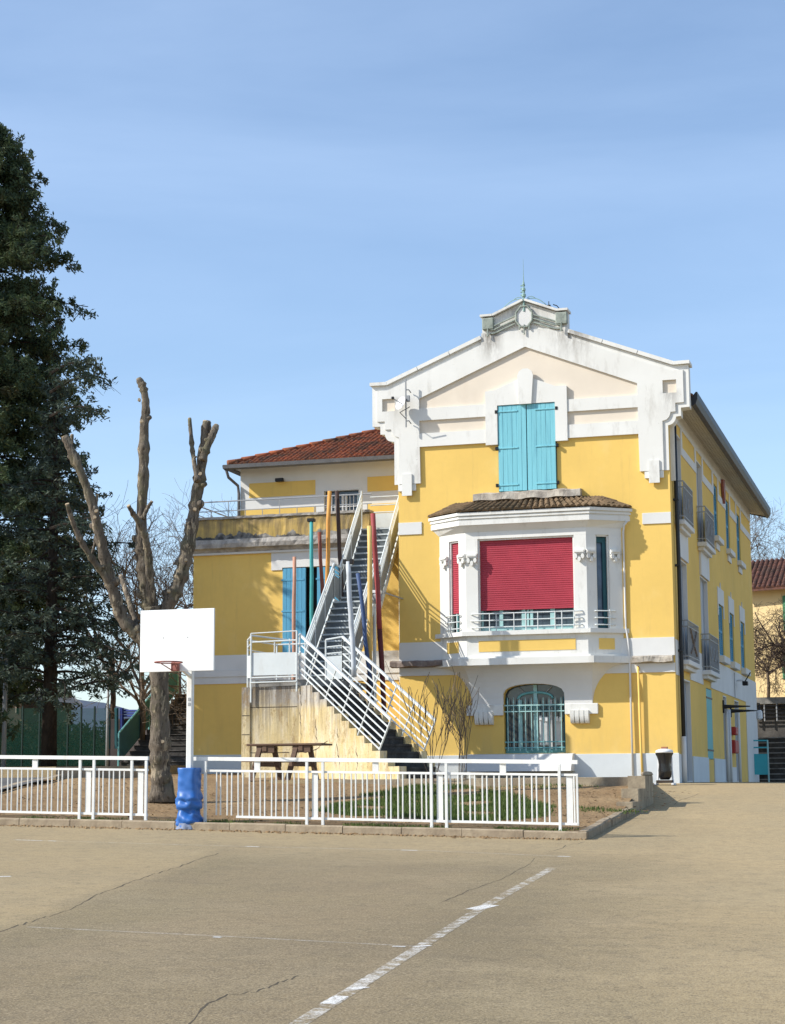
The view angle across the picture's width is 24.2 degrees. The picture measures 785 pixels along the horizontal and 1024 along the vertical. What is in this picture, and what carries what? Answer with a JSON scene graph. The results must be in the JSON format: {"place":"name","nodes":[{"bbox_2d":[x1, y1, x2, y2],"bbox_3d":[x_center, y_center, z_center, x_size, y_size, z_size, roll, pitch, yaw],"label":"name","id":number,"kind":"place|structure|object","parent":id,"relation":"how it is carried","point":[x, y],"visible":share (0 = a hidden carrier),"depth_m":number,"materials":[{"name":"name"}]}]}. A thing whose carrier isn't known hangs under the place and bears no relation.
{"place":"outdoors","nodes":[
{"label":"outdoors","id":0,"kind":"place"},
{"bbox_2d":[0,777,54,789],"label":"side path","id":1,"kind":"structure","parent":0,"point":[4,781],"depth_m":41.19,"materials":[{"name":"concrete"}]},
{"bbox_2d":[0,680,82,747],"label":"garden house","id":2,"kind":"structure","parent":0,"point":[15,713],"depth_m":66.55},
{"bbox_2d":[0,765,185,778],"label":"yard","id":3,"kind":"structure","parent":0,"point":[173,769],"depth_m":42.34,"materials":[{"name":"soil"}]},
{"bbox_2d":[1,657,7,766],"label":"lamp post","id":4,"kind":"object","parent":3,"relation":"on","point":[3,742],"visible":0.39,"depth_m":51.66,"materials":[{"name":"grey metal"}]},
{"bbox_2d":[0,616,22,741],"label":"dark evergreen","id":5,"kind":"object","parent":3,"relation":"on","point":[4,717],"visible":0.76,"depth_m":51.81,"materials":[{"name":"green plant"}]},
{"bbox_2d":[0,717,108,766],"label":"hedge","id":6,"kind":"object","parent":3,"relation":"on","point":[30,746],"visible":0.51,"depth_m":63.16,"materials":[{"name":"green plant"}]},
{"bbox_2d":[0,122,113,712],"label":"giant conifer","id":7,"kind":"object","parent":3,"relation":"on","point":[25,301],"visible":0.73,"depth_m":63.17,"materials":[{"name":"green plant"}]},
{"bbox_2d":[21,706,105,766],"bbox_3d":[-11.131,7.332,58.954,5.084,2.276,0.312,-5,-10,28],"label":"net fence","id":8,"kind":"object","parent":3,"relation":"on","point":[94,724],"visible":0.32,"depth_m":58.48,"materials":[{"name":"green metal"}]},
{"bbox_2d":[0,353,150,766],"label":"cedar","id":9,"kind":"object","parent":3,"relation":"on","point":[49,657],"visible":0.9,"depth_m":51.03,"materials":[{"name":"green plant"}]},
{"bbox_2d":[22,484,192,699],"bbox_3d":[-9.213,3.355,62.708,7.468,9.343,7.728,4,-9,-25],"label":"bare tree","id":10,"kind":"object","parent":3,"relation":"on","point":[137,603],"visible":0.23,"depth_m":62.64,"materials":[{"name":"brown plant"}]},
{"bbox_2d":[32,509,192,718],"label":"bare tree","id":11,"kind":"object","parent":3,"relation":"on","point":[113,702],"visible":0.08,"depth_m":66.33,"materials":[{"name":"brown plant"}]},
{"bbox_2d":[59,612,186,739],"bbox_3d":[-7.696,4.880,54.919,4.933,4.412,4.493,1,-9,-12],"label":"bare tree","id":12,"kind":"object","parent":3,"relation":"on","point":[144,694],"visible":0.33,"depth_m":55.00,"materials":[{"name":"brown plant"}]},
{"bbox_2d":[109,708,150,765],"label":"dark yard wall","id":13,"kind":"structure","parent":3,"relation":"on","point":[116,724],"depth_m":57.68,"materials":[{"name":"teal paint"}]},
{"bbox_2d":[65,504,214,693],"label":"bare tree","id":14,"kind":"object","parent":3,"relation":"on","point":[179,683],"visible":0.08,"depth_m":70.16,"materials":[{"name":"brown plant"}]},
{"bbox_2d":[94,478,236,629],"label":"bare tree","id":15,"kind":"object","parent":3,"relation":"on","point":[175,526],"visible":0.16,"depth_m":79.33,"materials":[{"name":"brown plant"}]},
{"bbox_2d":[71,700,132,736],"bbox_3d":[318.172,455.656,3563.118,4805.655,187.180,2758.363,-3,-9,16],"label":"hill","id":16,"kind":"structure","parent":0,"point":[87,713],"depth_m":3170.72,"materials":[{"name":"blue"}]},
{"bbox_2d":[269,780,338,783],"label":"forecourt","id":17,"kind":"structure","parent":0,"point":[296,781],"depth_m":39.56,"materials":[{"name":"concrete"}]},
{"bbox_2d":[241,743,331,781],"bbox_3d":[-2.275,5.550,40.544,1.760,0.844,1.660,-3,-9,16],"label":"picnic table","id":18,"kind":"object","parent":17,"relation":"on","point":[273,748],"visible":0.81,"depth_m":40.30,"materials":[{"name":"brown wood"}]},
{"bbox_2d":[0,773,689,830],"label":"garden soil","id":19,"kind":"structure","parent":0,"point":[609,799],"depth_m":35.78,"materials":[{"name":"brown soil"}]},
{"bbox_2d":[0,775,57,787],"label":"path edging","id":20,"kind":"object","parent":19,"relation":"on","point":[25,781],"visible":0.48,"depth_m":40.16,"materials":[{"name":"concrete"}]},
{"bbox_2d":[62,377,218,801],"bbox_3d":[-4.920,1.497,36.046,3.042,8.328,1.850,-1,-8,4],"label":"pollarded tree","id":21,"kind":"object","parent":19,"relation":"on","point":[161,778],"visible":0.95,"depth_m":35.93,"materials":[{"name":"brown plant"}]},
{"bbox_2d":[292,557,295,679],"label":"painted pole","id":22,"kind":"object","parent":19,"relation":"on","point":[294,605],"visible":0.36,"depth_m":49.30,"materials":[{"name":"metal"}]},
{"bbox_2d":[307,518,315,640],"bbox_3d":[-2.184,3.573,49.260,0.207,6.867,0.160,-3,-9,16],"label":"painted pole","id":23,"kind":"object","parent":19,"relation":"on","point":[311,586],"visible":0.52,"depth_m":49.50,"materials":[{"name":"teal paint"}]},
{"bbox_2d":[317,532,323,605],"bbox_3d":[-1.796,3.762,49.327,0.465,6.513,0.140,-3,-9,16],"label":"painted pole","id":24,"kind":"object","parent":19,"relation":"on","point":[320,562],"visible":0.29,"depth_m":49.69,"materials":[{"name":"orange paint"}]},
{"bbox_2d":[325,491,331,591],"bbox_3d":[-1.830,3.224,49.626,0.406,7.664,0.162,-3,-9,16],"label":"painted pole","id":25,"kind":"object","parent":19,"relation":"on","point":[328,515],"visible":0.37,"depth_m":49.93,"materials":[{"name":"orange paint"}]},
{"bbox_2d":[21,782,646,830],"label":"grass","id":26,"kind":"structure","parent":19,"relation":"on","point":[503,810],"depth_m":33.25,"materials":[{"name":"green plant"}]},
{"bbox_2d":[335,491,343,596],"bbox_3d":[-1.330,3.219,49.688,0.484,7.689,0.144,-3,-9,16],"label":"painted pole","id":27,"kind":"object","parent":19,"relation":"on","point":[338,525],"visible":0.42,"depth_m":50.08,"materials":[{"name":"brown paint"}]},
{"bbox_2d":[304,491,399,706],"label":"steel staircase","id":28,"kind":"structure","parent":19,"relation":"on","point":[332,621],"depth_m":49.09,"materials":[{"name":"white metal"}]},
{"bbox_2d":[372,590,402,603],"bbox_3d":[-0.212,2.341,48.959,0.423,0.348,1.893,-3,-9,19],"label":"stair floodlight","id":29,"kind":"object","parent":28,"relation":"attached to","point":[374,597],"visible":0.69,"depth_m":48.12,"materials":[{"name":"grey metal"}]},
{"bbox_2d":[356,573,373,706],"bbox_3d":[-0.586,4.149,46.906,0.717,5.227,0.146,-3,-9,16],"label":"painted pole","id":30,"kind":"object","parent":19,"relation":"on","point":[364,629],"visible":0.56,"depth_m":47.09,"materials":[{"name":"metal"}]},
{"bbox_2d":[366,526,372,699],"bbox_3d":[-0.596,3.567,47.301,0.172,6.484,0.145,1,-9,-6],"label":"painted pole","id":31,"kind":"object","parent":19,"relation":"on","point":[369,588],"visible":0.66,"depth_m":47.47,"materials":[{"name":"beige paint"}]},
{"bbox_2d":[370,513,386,711],"bbox_3d":[-0.311,3.410,47.454,0.509,6.837,0.173,-3,-9,16],"label":"painted pole","id":32,"kind":"object","parent":19,"relation":"on","point":[378,603],"visible":0.7,"depth_m":47.56,"materials":[{"name":"red paint"}]},
{"bbox_2d":[385,661,462,782],"bbox_3d":[0.967,4.464,38.785,1.460,2.668,1.729,7,-11,-42],"label":"bare shrub","id":33,"kind":"object","parent":19,"relation":"on","point":[447,729],"visible":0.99,"depth_m":38.70,"materials":[{"name":"brown plant"}]},
{"bbox_2d":[436,665,479,777],"bbox_3d":[1.478,4.580,39.292,1.117,2.541,1.190,-3,-9,16],"label":"bare shrub","id":34,"kind":"object","parent":19,"relation":"on","point":[463,716],"visible":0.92,"depth_m":39.18,"materials":[{"name":"brown plant"}]},
{"bbox_2d":[341,776,652,813],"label":"retaining wall","id":35,"kind":"structure","parent":19,"relation":"on","point":[639,788],"depth_m":37.43,"materials":[{"name":"concrete"}]},
{"bbox_2d":[641,771,652,775],"bbox_3d":[5.181,5.335,37.335,0.260,0.105,0.225,-3,-9,16],"label":"loose stone","id":36,"kind":"object","parent":35,"relation":"on","point":[646,773],"visible":0.86,"depth_m":37.26,"materials":[{"name":"grey stone"}]},
{"bbox_2d":[0,782,784,1023],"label":"school court","id":37,"kind":"object","parent":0,"point":[669,913],"visible":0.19,"depth_m":16.00,"materials":[{"name":"concrete"}]},
{"bbox_2d":[0,755,148,819],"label":"white railing","id":38,"kind":"object","parent":37,"relation":"on","point":[142,785],"visible":0.91,"depth_m":31.23,"materials":[{"name":"metal"}]},
{"bbox_2d":[56,766,138,779],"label":"wall","id":39,"kind":"structure","parent":37,"relation":"on","point":[106,774],"depth_m":42.59,"materials":[{"name":"concrete"}]},
{"bbox_2d":[101,667,108,765],"bbox_3d":[-8.733,6.376,55.684,0.180,3.296,0.300,-3,-9,16],"label":"lamp post","id":40,"kind":"object","parent":37,"relation":"on","point":[107,735],"visible":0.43,"depth_m":55.70,"materials":[{"name":"grey metal"}]},
{"bbox_2d":[0,853,217,931],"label":"asphalt crack","id":41,"kind":"object","parent":37,"relation":"on","point":[100,893],"visible":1,"depth_m":18.51,"materials":[{"name":"black asphalt"}]},
{"bbox_2d":[117,672,186,765],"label":"side steps","id":42,"kind":"structure","parent":37,"relation":"on","point":[128,734],"depth_m":54.51,"materials":[{"name":"concrete"}]},
{"bbox_2d":[140,608,214,829],"bbox_3d":[-3.498,3.406,30.123,1.145,3.600,1.110,4,-10,-29],"label":"basketball hoop","id":43,"kind":"object","parent":37,"relation":"on","point":[179,640],"visible":0.98,"depth_m":30.20,"materials":[{"name":"grey metal"}]},
{"bbox_2d":[34,927,426,946],"bbox_3d":[-1.421,3.464,14.970,3.671,0.068,0.078,-4,-9,22],"label":"court line","id":44,"kind":"object","parent":37,"relation":"on","point":[227,936],"visible":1,"depth_m":14.95,"materials":[{"name":"white paint"}]},
{"bbox_2d":[188,975,297,1023],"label":"asphalt crack","id":45,"kind":"object","parent":37,"relation":"on","point":[205,1005],"visible":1,"depth_m":11.51,"materials":[{"name":"black asphalt"}]},
{"bbox_2d":[180,428,399,773],"bbox_3d":[-0.574,2.789,59.069,7.338,12.284,14.694,-3,-9,16],"label":"school annex","id":46,"kind":"object","parent":37,"relation":"on","point":[243,576],"visible":0.47,"depth_m":52.82,"materials":[{"name":"yellow paint"}]},
{"bbox_2d":[275,478,283,481],"bbox_3d":[-3.433,-0.968,56.069,0.260,0.110,0.261,-3,-9,16],"label":"wall floodlight","id":47,"kind":"object","parent":46,"relation":"attached to","point":[279,479],"depth_m":55.95,"materials":[{"name":"black metal"}]},
{"bbox_2d":[199,493,371,517],"bbox_3d":[-2.725,0.100,54.684,5.567,0.500,3.787,-3,-9,16],"label":"terrace railing","id":48,"kind":"object","parent":46,"relation":"on","point":[228,510],"visible":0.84,"depth_m":52.95,"materials":[{"name":"grey metal"}]},
{"bbox_2d":[325,490,358,510],"bbox_3d":[-1.514,-0.223,55.657,1.100,0.850,0.181,-3,-9,16],"label":"window","id":49,"kind":"structure","parent":46,"relation":"in","point":[352,499],"depth_m":55.69,"materials":[{"name":"white glass"}]},
{"bbox_2d":[0,824,585,840],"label":"grit","id":50,"kind":"object","parent":37,"relation":"on","point":[351,833],"visible":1,"depth_m":29.03,"materials":[{"name":"soil"}]},
{"bbox_2d":[0,808,632,839],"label":"kerb","id":51,"kind":"structure","parent":37,"relation":"on","point":[595,828],"depth_m":29.38,"materials":[{"name":"concrete"}]},
{"bbox_2d":[321,996,347,1003],"bbox_3d":[-0.363,3.045,11.446,0.100,0.011,0.341,-2,-9,13],"label":"court mark","id":52,"kind":"object","parent":37,"relation":"on","point":[333,999],"visible":1,"depth_m":11.46,"materials":[{"name":"white paint"}]},
{"bbox_2d":[241,630,443,778],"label":"concrete staircase","id":53,"kind":"structure","parent":37,"relation":"on","point":[346,719],"depth_m":45.06,"materials":[{"name":"concrete"}]},
{"bbox_2d":[343,559,356,676],"bbox_3d":[-1.035,2.592,44.846,0.332,2.898,0.157,-3,-9,16],"label":"painted pole","id":54,"kind":"object","parent":53,"relation":"on","point":[351,620],"visible":1,"depth_m":44.80,"materials":[{"name":"grey paint"}]},
{"bbox_2d":[193,757,578,829],"bbox_3d":[-0.248,4.508,29.249,6.639,1.271,0.125,-4,-9,21],"label":"white railing","id":55,"kind":"object","parent":37,"relation":"on","point":[570,787],"visible":0.93,"depth_m":29.11,"materials":[{"name":"metal"}]},
{"bbox_2d":[289,868,555,1023],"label":"court line","id":56,"kind":"object","parent":37,"relation":"on","point":[308,1017],"visible":1,"depth_m":13.64,"materials":[{"name":"white paint"}]},
{"bbox_2d":[347,986,368,989],"bbox_3d":[-0.225,3.108,11.971,0.080,0.005,0.156,-7,-11,39],"label":"court mark","id":57,"kind":"object","parent":56,"relation":"on","point":[359,987],"visible":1,"depth_m":11.99,"materials":[{"name":"white paint"}]},
{"bbox_2d":[467,905,498,909],"bbox_3d":[0.856,3.756,17.431,0.160,0.014,0.467,-4,-9,25],"label":"court mark","id":58,"kind":"object","parent":37,"relation":"on","point":[480,907],"visible":1,"depth_m":17.39,"materials":[{"name":"white paint"}]},
{"bbox_2d":[442,858,534,901],"bbox_3d":[1.236,4.177,20.987,0.132,0.175,6.193,-2,-9,13],"label":"asphalt crack","id":59,"kind":"object","parent":37,"relation":"on","point":[485,884],"visible":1,"depth_m":19.92,"materials":[{"name":"grey asphalt"}]},
{"bbox_2d":[370,269,770,782],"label":"school building","id":60,"kind":"structure","parent":37,"relation":"on","point":[577,509],"depth_m":48.93,"materials":[{"name":"yellow paint"}]},
{"bbox_2d":[391,379,411,426],"bbox_3d":[0.289,-2.992,50.209,0.523,1.340,0.511,-3,-9,16],"label":"satellite dish","id":61,"kind":"object","parent":60,"relation":"attached to","point":[401,401],"visible":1,"depth_m":50.24,"materials":[{"name":"grey metal"}]},
{"bbox_2d":[485,378,567,444],"bbox_3d":[3.600,-2.736,49.464,2.250,1.768,0.029,-3,-9,16],"label":"attic window frame","id":62,"kind":"structure","parent":60,"relation":"in","point":[542,392],"depth_m":49.48,"materials":[{"name":"white paint"}]},
{"bbox_2d":[427,495,631,724],"bbox_3d":[3.545,2.557,48.375,5.607,6.027,0.825,-3,-9,16],"label":"bay window","id":63,"kind":"structure","parent":60,"relation":"in","point":[531,591],"depth_m":48.37,"materials":[{"name":"white paint"}]},
{"bbox_2d":[504,684,565,753],"bbox_3d":[3.771,5.454,48.415,1.640,1.820,0.230,-3,-9,16],"label":"window","id":64,"kind":"structure","parent":60,"relation":"in","point":[535,713],"depth_m":48.45,"materials":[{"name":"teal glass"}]},
{"bbox_2d":[677,435,682,519],"bbox_3d":[7.675,-0.901,49.702,0.115,2.478,1.498,-3,-9,16],"label":"window","id":65,"kind":"structure","parent":60,"relation":"in","point":[678,439],"depth_m":50.42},
{"bbox_2d":[681,560,688,659],"bbox_3d":[7.778,2.680,49.514,0.156,2.780,1.900,-3,-9,16],"label":"window","id":66,"kind":"structure","parent":60,"relation":"in","point":[683,565],"depth_m":50.38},
{"bbox_2d":[684,679,692,781],"bbox_3d":[7.848,5.874,49.208,0.156,2.730,1.550,-3,-9,16],"label":"window","id":67,"kind":"structure","parent":60,"relation":"in","point":[686,683],"depth_m":49.87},
{"bbox_2d":[696,460,703,541],"bbox_3d":[9.021,-0.231,54.260,0.156,2.480,1.300,-3,-9,16],"label":"window","id":68,"kind":"structure","parent":60,"relation":"in","point":[699,473],"depth_m":54.84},
{"bbox_2d":[700,576,709,669],"bbox_3d":[9.136,3.345,54.043,0.156,2.780,1.750,-3,-9,16],"label":"window","id":69,"kind":"structure","parent":60,"relation":"in","point":[703,583],"depth_m":54.74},
{"bbox_2d":[723,696,726,781],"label":"window","id":70,"kind":"structure","parent":60,"relation":"in","point":[724,697],"depth_m":58.29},
{"bbox_2d":[731,727,737,734],"bbox_3d":[11.130,7.123,59.611,0.151,0.260,0.700,-3,-9,16],"label":"alarm box","id":71,"kind":"object","parent":60,"relation":"attached to","point":[734,730],"visible":1,"depth_m":59.29,"materials":[{"name":"red paint"}]},
{"bbox_2d":[732,740,738,753],"bbox_3d":[11.105,7.614,59.441,0.151,0.420,1.100,-3,-9,16],"label":"mailbox","id":72,"kind":"object","parent":60,"relation":"attached to","point":[735,746],"visible":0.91,"depth_m":58.95,"materials":[{"name":"red paint"}]},
{"bbox_2d":[735,741,738,752],"bbox_3d":[11.172,7.610,59.422,0.011,0.360,1.020,-3,-9,16],"label":"door","id":73,"kind":"structure","parent":72,"relation":"in","point":[736,742],"depth_m":59.39,"materials":[{"name":"paint"}]},
{"bbox_2d":[722,700,749,712],"bbox_3d":[10.758,6.081,57.345,0.851,0.400,0.140,-3,-9,16],"label":"wall bracket","id":74,"kind":"object","parent":60,"relation":"attached to","point":[724,706],"depth_m":57.37,"materials":[{"name":"black metal"}]},
{"bbox_2d":[734,700,738,781],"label":"window","id":75,"kind":"structure","parent":60,"relation":"in","point":[735,702],"depth_m":61.71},
{"bbox_2d":[730,708,756,716],"bbox_3d":[11.356,6.433,59.328,0.851,0.400,0.140,-3,-9,16],"label":"wall bracket","id":76,"kind":"object","parent":60,"relation":"attached to","point":[736,710],"depth_m":59.35,"materials":[{"name":"black metal"}]},
{"bbox_2d":[737,672,750,685],"bbox_3d":[11.789,5.603,61.522,0.502,0.442,0.275,-3,-9,16],"label":"security camera","id":77,"kind":"object","parent":60,"relation":"attached to","point":[745,683],"visible":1,"depth_m":61.42,"materials":[{"name":"black metal"}]},
{"bbox_2d":[757,703,762,719],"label":"wall lantern","id":78,"kind":"object","parent":60,"relation":"attached to","point":[759,715],"depth_m":67.81,"materials":[{"name":"white metal"}]},
{"bbox_2d":[654,747,675,784],"bbox_3d":[6.773,6.319,45.625,0.500,0.949,0.485,-3,-9,16],"label":"rubbish bin","id":79,"kind":"object","parent":37,"relation":"on","point":[665,764],"visible":1,"depth_m":45.52,"materials":[{"name":"black plastic"}]},
{"bbox_2d":[753,740,769,781],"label":"turquoise barrier","id":80,"kind":"object","parent":37,"relation":"on","point":[761,764],"visible":0.49,"depth_m":66.08,"materials":[{"name":"teal metal"}]},
{"bbox_2d":[753,596,784,695],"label":"bare tree","id":81,"kind":"object","parent":37,"relation":"on","point":[778,645],"visible":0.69,"depth_m":77.22,"materials":[{"name":"brown plant"}]},
{"bbox_2d":[757,697,784,736],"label":"dark back wall","id":82,"kind":"structure","parent":37,"relation":"on","point":[771,723],"depth_m":72.75,"materials":[{"name":"grey concrete"}]},
{"bbox_2d":[758,737,784,781],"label":"back steps","id":83,"kind":"structure","parent":37,"relation":"on","point":[776,745],"depth_m":69.69,"materials":[{"name":"concrete"}]},
{"bbox_2d":[0,0,784,709],"label":"sky","id":84,"kind":"structure","parent":0,"point":[275,212],"materials":[{"name":"blue"}]},
{"bbox_2d":[750,498,784,561],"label":"bare tree","id":85,"kind":"object","parent":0,"point":[760,539],"visible":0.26,"depth_m":105.14,"materials":[{"name":"brown plant"}]},
{"bbox_2d":[753,616,784,696],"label":"bare tree","id":86,"kind":"object","parent":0,"point":[768,679],"visible":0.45,"depth_m":79.14,"materials":[{"name":"brown plant"}]},
{"bbox_2d":[754,607,784,696],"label":"bare tree","id":87,"kind":"object","parent":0,"point":[781,640],"visible":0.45,"depth_m":80.32,"materials":[{"name":"brown plant"}]},
{"bbox_3d":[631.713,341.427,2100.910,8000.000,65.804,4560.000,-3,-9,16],"label":"ground","id":88,"kind":"structure","parent":0,"visible":0},
{"bbox_2d":[751,557,784,696],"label":"neighbour house","id":89,"kind":"structure","parent":88,"relation":"on","point":[768,580],"depth_m":87.97,"materials":[{"name":"beige paint"}]},
{"bbox_2d":[782,596,784,628],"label":"window shutter","id":90,"kind":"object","parent":89,"relation":"in","point":[783,597],"depth_m":87.39,"materials":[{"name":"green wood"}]}
]}

